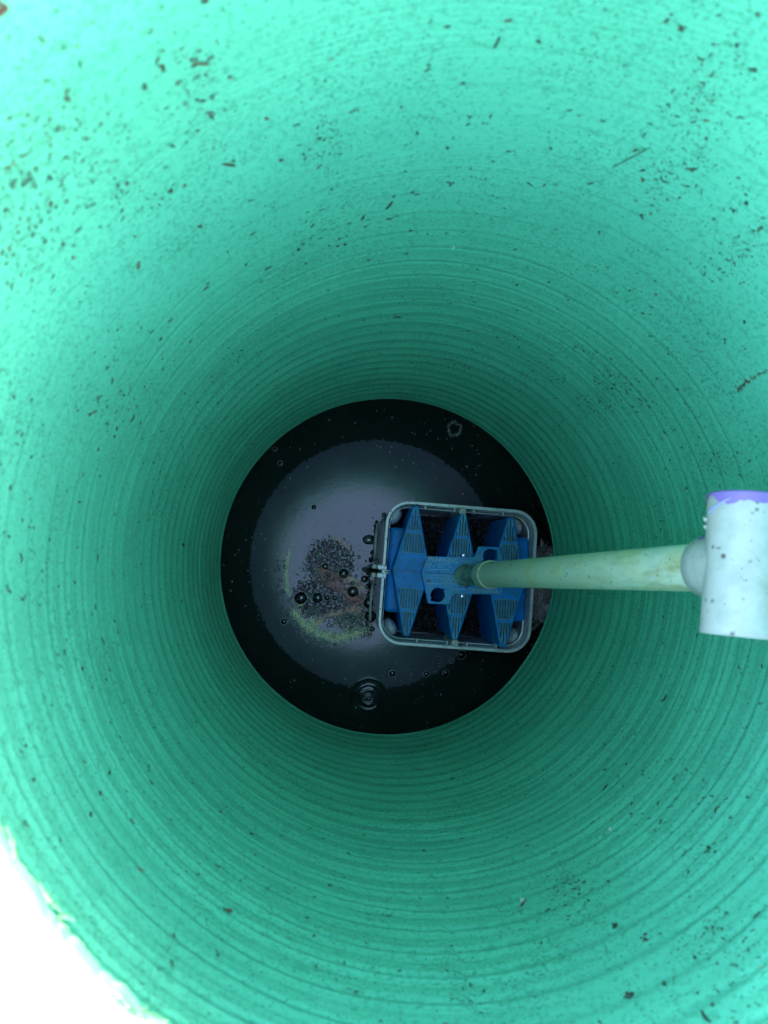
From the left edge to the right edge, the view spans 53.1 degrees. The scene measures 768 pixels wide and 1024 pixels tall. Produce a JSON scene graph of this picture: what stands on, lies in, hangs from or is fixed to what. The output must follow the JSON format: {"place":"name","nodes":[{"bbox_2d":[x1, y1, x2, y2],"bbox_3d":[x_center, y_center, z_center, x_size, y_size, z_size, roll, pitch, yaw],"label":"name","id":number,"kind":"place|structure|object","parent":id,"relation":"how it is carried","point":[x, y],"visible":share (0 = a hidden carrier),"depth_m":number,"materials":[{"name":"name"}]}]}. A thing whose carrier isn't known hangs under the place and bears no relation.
{"place":"outdoors","nodes":[
{"label":"outdoors","id":0,"kind":"place"},
{"bbox_2d":[0,847,148,1023],"bbox_3d":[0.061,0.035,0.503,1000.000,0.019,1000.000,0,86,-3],"label":"ground","id":1,"kind":"structure","parent":0,"point":[46,977],"depth_m":0.47,"materials":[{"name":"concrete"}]},
{"bbox_2d":[220,399,552,733],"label":"water","id":2,"kind":"structure","parent":0,"point":[380,709],"depth_m":1.60,"materials":[{"name":"black liquid"}]},
{"bbox_2d":[280,618,286,624],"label":"bubble","id":3,"kind":"object","parent":2,"relation":"on","point":[283,621],"visible":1,"depth_m":1.58,"materials":[{"name":"black"}]},
{"bbox_2d":[294,591,307,604],"bbox_3d":[-0.172,0.178,1.586,0.028,0.009,0.028,0,86,-3],"label":"bubble","id":4,"kind":"object","parent":2,"relation":"on","point":[300,598],"visible":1,"depth_m":1.58,"materials":[{"name":"black"}]},
{"bbox_2d":[312,592,322,603],"bbox_3d":[-0.138,0.178,1.589,0.024,0.007,0.024,0,86,-3],"label":"bubble","id":5,"kind":"object","parent":2,"relation":"on","point":[317,597],"visible":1,"depth_m":1.59,"materials":[{"name":"black"}]},
{"bbox_2d":[321,563,328,569],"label":"bubble","id":6,"kind":"object","parent":2,"relation":"on","point":[324,566],"visible":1,"depth_m":1.59,"materials":[{"name":"black"}]},
{"bbox_2d":[282,544,369,646],"bbox_3d":[-0.148,0.193,1.589,0.111,0.002,0.245,-44,90,-5],"label":"green froth","id":7,"kind":"object","parent":2,"relation":"on","point":[313,623],"visible":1,"depth_m":1.59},
{"bbox_2d":[324,594,329,600],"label":"bubble","id":8,"kind":"object","parent":2,"relation":"on","point":[326,597],"visible":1,"depth_m":1.59,"materials":[{"name":"black"}]},
{"bbox_2d":[289,535,372,619],"bbox_3d":[-0.111,0.140,1.596,0.179,0.001,0.185,0,86,-3],"label":"dark sludge","id":9,"kind":"object","parent":2,"relation":"on","point":[314,587],"visible":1,"depth_m":1.59,"materials":[{"name":"black soil"}]},
{"bbox_2d":[230,410,438,677],"bbox_3d":[-0.024,0.110,1.603,0.540,0.001,0.605,-36,89,-5],"label":"foam","id":10,"kind":"object","parent":2,"relation":"on","point":[322,548],"visible":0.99,"depth_m":1.59,"materials":[{"name":"black"}]},
{"bbox_2d":[332,595,337,600],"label":"bubble","id":11,"kind":"object","parent":2,"relation":"on","point":[334,597],"visible":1,"depth_m":1.59,"materials":[{"name":"white"}]},
{"bbox_2d":[257,453,420,680],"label":"floating crumbs","id":12,"kind":"object","parent":2,"relation":"on","point":[322,551],"visible":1,"depth_m":1.59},
{"bbox_2d":[315,568,366,604],"bbox_3d":[-0.083,0.152,1.597,0.127,0.001,0.057,41,85,0],"label":"brown sludge","id":13,"kind":"object","parent":2,"relation":"on","point":[338,589],"visible":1,"depth_m":1.60,"materials":[{"name":"brown soil"}]},
{"bbox_2d":[315,537,367,624],"bbox_3d":[-0.091,0.141,1.596,0.114,0.002,0.187,0,86,-3],"label":"tan froth","id":14,"kind":"object","parent":2,"relation":"on","point":[353,608],"visible":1,"depth_m":1.59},
{"bbox_2d":[338,568,348,578],"bbox_3d":[-0.084,0.128,1.595,0.024,0.007,0.024,0,86,-3],"label":"bubble","id":15,"kind":"object","parent":2,"relation":"on","point":[343,573],"visible":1,"depth_m":1.59,"materials":[{"name":"black"}]},
{"bbox_2d":[347,586,358,597],"bbox_3d":[-0.065,0.165,1.594,0.026,0.008,0.026,0,86,-3],"label":"bubble","id":16,"kind":"object","parent":2,"relation":"on","point":[352,591],"visible":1,"depth_m":1.59,"materials":[{"name":"black"}]},
{"bbox_2d":[331,613,377,639],"bbox_3d":[-0.058,0.235,1.593,0.101,0.001,0.059,0,86,-3],"label":"algae","id":17,"kind":"object","parent":2,"relation":"on","point":[350,628],"visible":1,"depth_m":1.59,"materials":[{"name":"green plant"}]},
{"bbox_2d":[361,575,367,582],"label":"bubble","id":18,"kind":"object","parent":2,"relation":"on","point":[364,578],"visible":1,"depth_m":1.60,"materials":[{"name":"black"}]},
{"bbox_2d":[362,534,374,544],"bbox_3d":[-0.031,0.058,1.603,0.030,0.007,0.022,0,86,-3],"label":"bubble","id":19,"kind":"object","parent":2,"relation":"on","point":[368,539],"visible":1,"depth_m":1.60,"materials":[{"name":"black"}]},
{"bbox_2d":[363,597,373,608],"bbox_3d":[-0.032,0.189,1.594,0.024,0.007,0.024,0,86,-3],"label":"bubble","id":20,"kind":"object","parent":2,"relation":"on","point":[366,603],"visible":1,"depth_m":1.59,"materials":[{"name":"black"}]},
{"bbox_2d":[249,438,491,688],"bbox_3d":[-0.018,0.106,1.604,0.524,0.001,0.524,0,86,-3],"label":"surface film","id":21,"kind":"object","parent":2,"relation":"on","point":[359,502],"visible":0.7,"depth_m":1.60,"materials":[{"name":"grey liquid"}]},
{"bbox_2d":[364,610,376,621],"bbox_3d":[-0.028,0.216,1.592,0.026,0.008,0.026,0,86,-3],"label":"bubble","id":22,"kind":"object","parent":2,"relation":"on","point":[373,616],"visible":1,"depth_m":1.59,"materials":[{"name":"black"}]},
{"bbox_2d":[365,520,377,625],"bbox_3d":[-0.030,0.127,1.601,0.023,0.001,0.223,5,86,-3],"label":"silt","id":23,"kind":"object","parent":2,"relation":"on","point":[371,560],"visible":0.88,"depth_m":1.60,"materials":[{"name":"black soil"}]},
{"bbox_2d":[228,404,532,726],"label":"floating bits","id":24,"kind":"object","parent":2,"relation":"on","point":[350,571],"visible":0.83,"depth_m":1.60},
{"bbox_2d":[389,670,395,676],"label":"bubble","id":25,"kind":"object","parent":2,"relation":"on","point":[392,673],"visible":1,"depth_m":1.59,"materials":[{"name":"black"}]},
{"bbox_2d":[423,671,428,676],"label":"bubble","id":26,"kind":"object","parent":2,"relation":"on","point":[425,673],"visible":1,"depth_m":1.59,"materials":[{"name":"black"}]},
{"bbox_2d":[382,514,492,636],"bbox_3d":[0.133,0.132,1.601,0.262,0.012,0.242,5,86,-3],"label":"grit","id":27,"kind":"object","parent":2,"relation":"on","point":[425,625],"visible":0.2,"depth_m":1.60,"materials":[{"name":"black gravel"}]},
{"bbox_2d":[385,521,487,632],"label":"grit chips","id":28,"kind":"object","parent":27,"relation":"on","point":[433,552],"visible":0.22,"depth_m":1.60,"materials":[{"name":"grey gravel"}]},
{"bbox_2d":[443,670,448,676],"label":"bubble","id":29,"kind":"object","parent":2,"relation":"on","point":[445,673],"visible":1,"depth_m":1.59,"materials":[{"name":"black"}]},
{"bbox_2d":[364,501,536,652],"bbox_3d":[0.122,0.126,1.524,0.324,0.233,0.272,5,86,-3],"label":"sump filter","id":30,"kind":"object","parent":2,"relation":"in","point":[410,570],"visible":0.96,"depth_m":1.44,"materials":[{"name":"plastic"}]},
{"bbox_2d":[380,497,766,651],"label":"mud specks","id":31,"kind":"object","parent":30,"relation":"attached to","point":[510,565],"visible":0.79,"depth_m":1.41,"materials":[{"name":"brown soil"}]},
{"bbox_2d":[454,490,767,639],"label":"riser pipe","id":32,"kind":"object","parent":30,"relation":"attached to","point":[713,579],"visible":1,"depth_m":0.60,"materials":[{"name":"plastic"}]},
{"bbox_2d":[447,420,461,436],"bbox_3d":[0.149,-0.177,1.633,0.035,0.001,0.038,0,86,-3],"label":"foam ring","id":33,"kind":"object","parent":2,"relation":"on","point":[456,425],"visible":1,"depth_m":1.63,"materials":[{"name":"grey"}]},
{"bbox_2d":[457,650,465,658],"bbox_3d":[0.162,0.297,1.599,0.020,0.006,0.020,0,86,-3],"label":"bubble","id":34,"kind":"object","parent":2,"relation":"on","point":[461,654],"visible":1,"depth_m":1.60,"materials":[{"name":"black"}]},
{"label":"soil","id":35,"kind":"structure","parent":0,"visible":0},
{"bbox_2d":[0,0,767,1023],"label":"green pipe","id":36,"kind":"object","parent":35,"relation":"on","point":[488,270],"visible":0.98,"depth_m":0.60,"materials":[{"name":"plastic"}]},
{"bbox_2d":[0,1,8,16],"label":"soil clump","id":37,"kind":"object","parent":36,"relation":"attached to","point":[4,8],"visible":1,"depth_m":0.29,"materials":[{"name":"soil"}]},
{"bbox_2d":[5,825,17,859],"bbox_3d":[-0.196,0.177,0.403,0.007,0.007,0.024,0,86,-3],"label":"plastic shaving","id":38,"kind":"object","parent":36,"relation":"attached to","point":[13,853],"visible":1,"depth_m":0.40,"materials":[{"name":"green"}]},
{"bbox_2d":[38,881,62,913],"bbox_3d":[-0.175,0.202,0.403,0.013,0.007,0.018,0,86,-3],"label":"plastic shaving","id":39,"kind":"object","parent":36,"relation":"attached to","point":[45,894],"visible":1,"depth_m":0.40,"materials":[{"name":"green"}]},
{"bbox_2d":[55,913,74,928],"bbox_3d":[-0.167,0.214,0.403,0.010,0.006,0.007,0,86,-3],"label":"plastic shaving","id":40,"kind":"object","parent":36,"relation":"attached to","point":[60,916],"visible":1,"depth_m":0.40,"materials":[{"name":"green"}]},
{"bbox_2d":[109,994,142,1020],"bbox_3d":[-0.135,0.258,0.402,0.018,0.007,0.013,0,86,-3],"label":"plastic shaving","id":41,"kind":"object","parent":36,"relation":"attached to","point":[120,1003],"visible":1,"depth_m":0.40,"materials":[{"name":"green"}]},
{"bbox_2d":[140,1003,167,1023],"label":"plastic shaving","id":42,"kind":"object","parent":36,"relation":"attached to","point":[157,1019],"visible":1,"depth_m":0.40,"materials":[{"name":"green"}]},
{"bbox_2d":[194,63,210,65],"bbox_3d":[-0.092,-0.226,0.387,0.007,0.007,0.005,0,86,-3],"label":"plant needle","id":43,"kind":"object","parent":36,"relation":"attached to","point":[205,64],"visible":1,"depth_m":0.39,"materials":[{"name":"plant"}]},
{"bbox_2d":[0,0,767,1023],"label":"wall specks","id":44,"kind":"structure","parent":36,"relation":"attached to","point":[680,28],"depth_m":0.53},
{"bbox_2d":[623,991,633,998],"bbox_3d":[0.161,0.318,0.505,0.008,0.008,0.003,0,86,-3],"label":"dirt clump","id":45,"kind":"object","parent":36,"relation":"attached to","point":[631,993],"visible":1,"depth_m":0.51,"materials":[{"name":"soil"}]},
{"bbox_2d":[612,147,650,167],"bbox_3d":[0.169,-0.242,0.526,0.013,0.036,0.006,0,86,-3],"label":"dry straw","id":46,"kind":"object","parent":36,"relation":"attached to","point":[631,157],"visible":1,"depth_m":0.52,"materials":[{"name":"plant"}]},
{"bbox_2d":[663,13,672,22],"bbox_3d":[0.150,-0.260,0.405,0.003,0.008,0.001,0,86,-3],"label":"dirt crumb","id":47,"kind":"object","parent":36,"relation":"attached to","point":[667,19],"visible":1,"depth_m":0.41,"materials":[{"name":"soil"}]},
{"bbox_2d":[700,1010,710,1022],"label":"plant clipping","id":48,"kind":"object","parent":36,"relation":"attached to","point":[704,1016],"visible":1,"depth_m":0.46},
{"bbox_2d":[735,369,766,392],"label":"root clump","id":49,"kind":"object","parent":36,"relation":"attached to","point":[744,383],"visible":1,"depth_m":0.65,"materials":[{"name":"plant"}]},
{"bbox_2d":[523,503,550,639],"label":"gravel","id":50,"kind":"structure","parent":35,"relation":"on","point":[535,507],"depth_m":1.63,"materials":[{"name":"grey gravel"}]},
{"bbox_2d":[531,542,553,630],"bbox_3d":[0.338,0.160,1.650,0.112,0.064,0.192,0,86,-3],"label":"concrete chunk","id":51,"kind":"object","parent":35,"relation":"on","point":[536,623],"visible":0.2,"depth_m":1.62,"materials":[{"name":"grey concrete"}]},
{"bbox_2d":[534,588,537,601],"bbox_3d":[0.320,0.171,1.609,0.009,0.011,0.040,0,86,-3],"label":"stone","id":52,"kind":"object","parent":51,"relation":"on","point":[536,593],"visible":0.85,"depth_m":1.61,"materials":[{"name":"grey stone"}]},
{"bbox_2d":[533,605,547,622],"bbox_3d":[0.332,0.213,1.606,0.037,0.025,0.037,17,85,-2],"label":"stone","id":53,"kind":"object","parent":51,"relation":"on","point":[540,613],"visible":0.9,"depth_m":1.60,"materials":[{"name":"grey stone"}]},
{"bbox_2d":[537,588,543,605],"bbox_3d":[0.327,0.178,1.610,0.018,0.016,0.044,0,86,-3],"label":"stone","id":54,"kind":"object","parent":51,"relation":"on","point":[540,601],"visible":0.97,"depth_m":1.60,"materials":[{"name":"grey stone"}]},
{"bbox_2d":[537,545,546,553],"bbox_3d":[0.332,0.078,1.617,0.022,0.010,0.021,0,86,-3],"label":"stone","id":55,"kind":"object","parent":51,"relation":"on","point":[541,550],"visible":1,"depth_m":1.61,"materials":[{"name":"grey stone"}]},
{"bbox_2d":[542,603,548,610],"bbox_3d":[0.346,0.202,1.608,0.026,0.014,0.026,-34,89,-5],"label":"stone","id":56,"kind":"object","parent":51,"relation":"on","point":[546,606],"visible":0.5,"depth_m":1.61,"materials":[{"name":"grey stone"}]},
{"bbox_2d":[542,588,552,605],"bbox_3d":[0.346,0.180,1.610,0.043,0.021,0.056,0,86,-3],"label":"stone","id":57,"kind":"object","parent":51,"relation":"on","point":[547,594],"visible":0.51,"depth_m":1.60,"materials":[{"name":"grey stone"}]}
]}

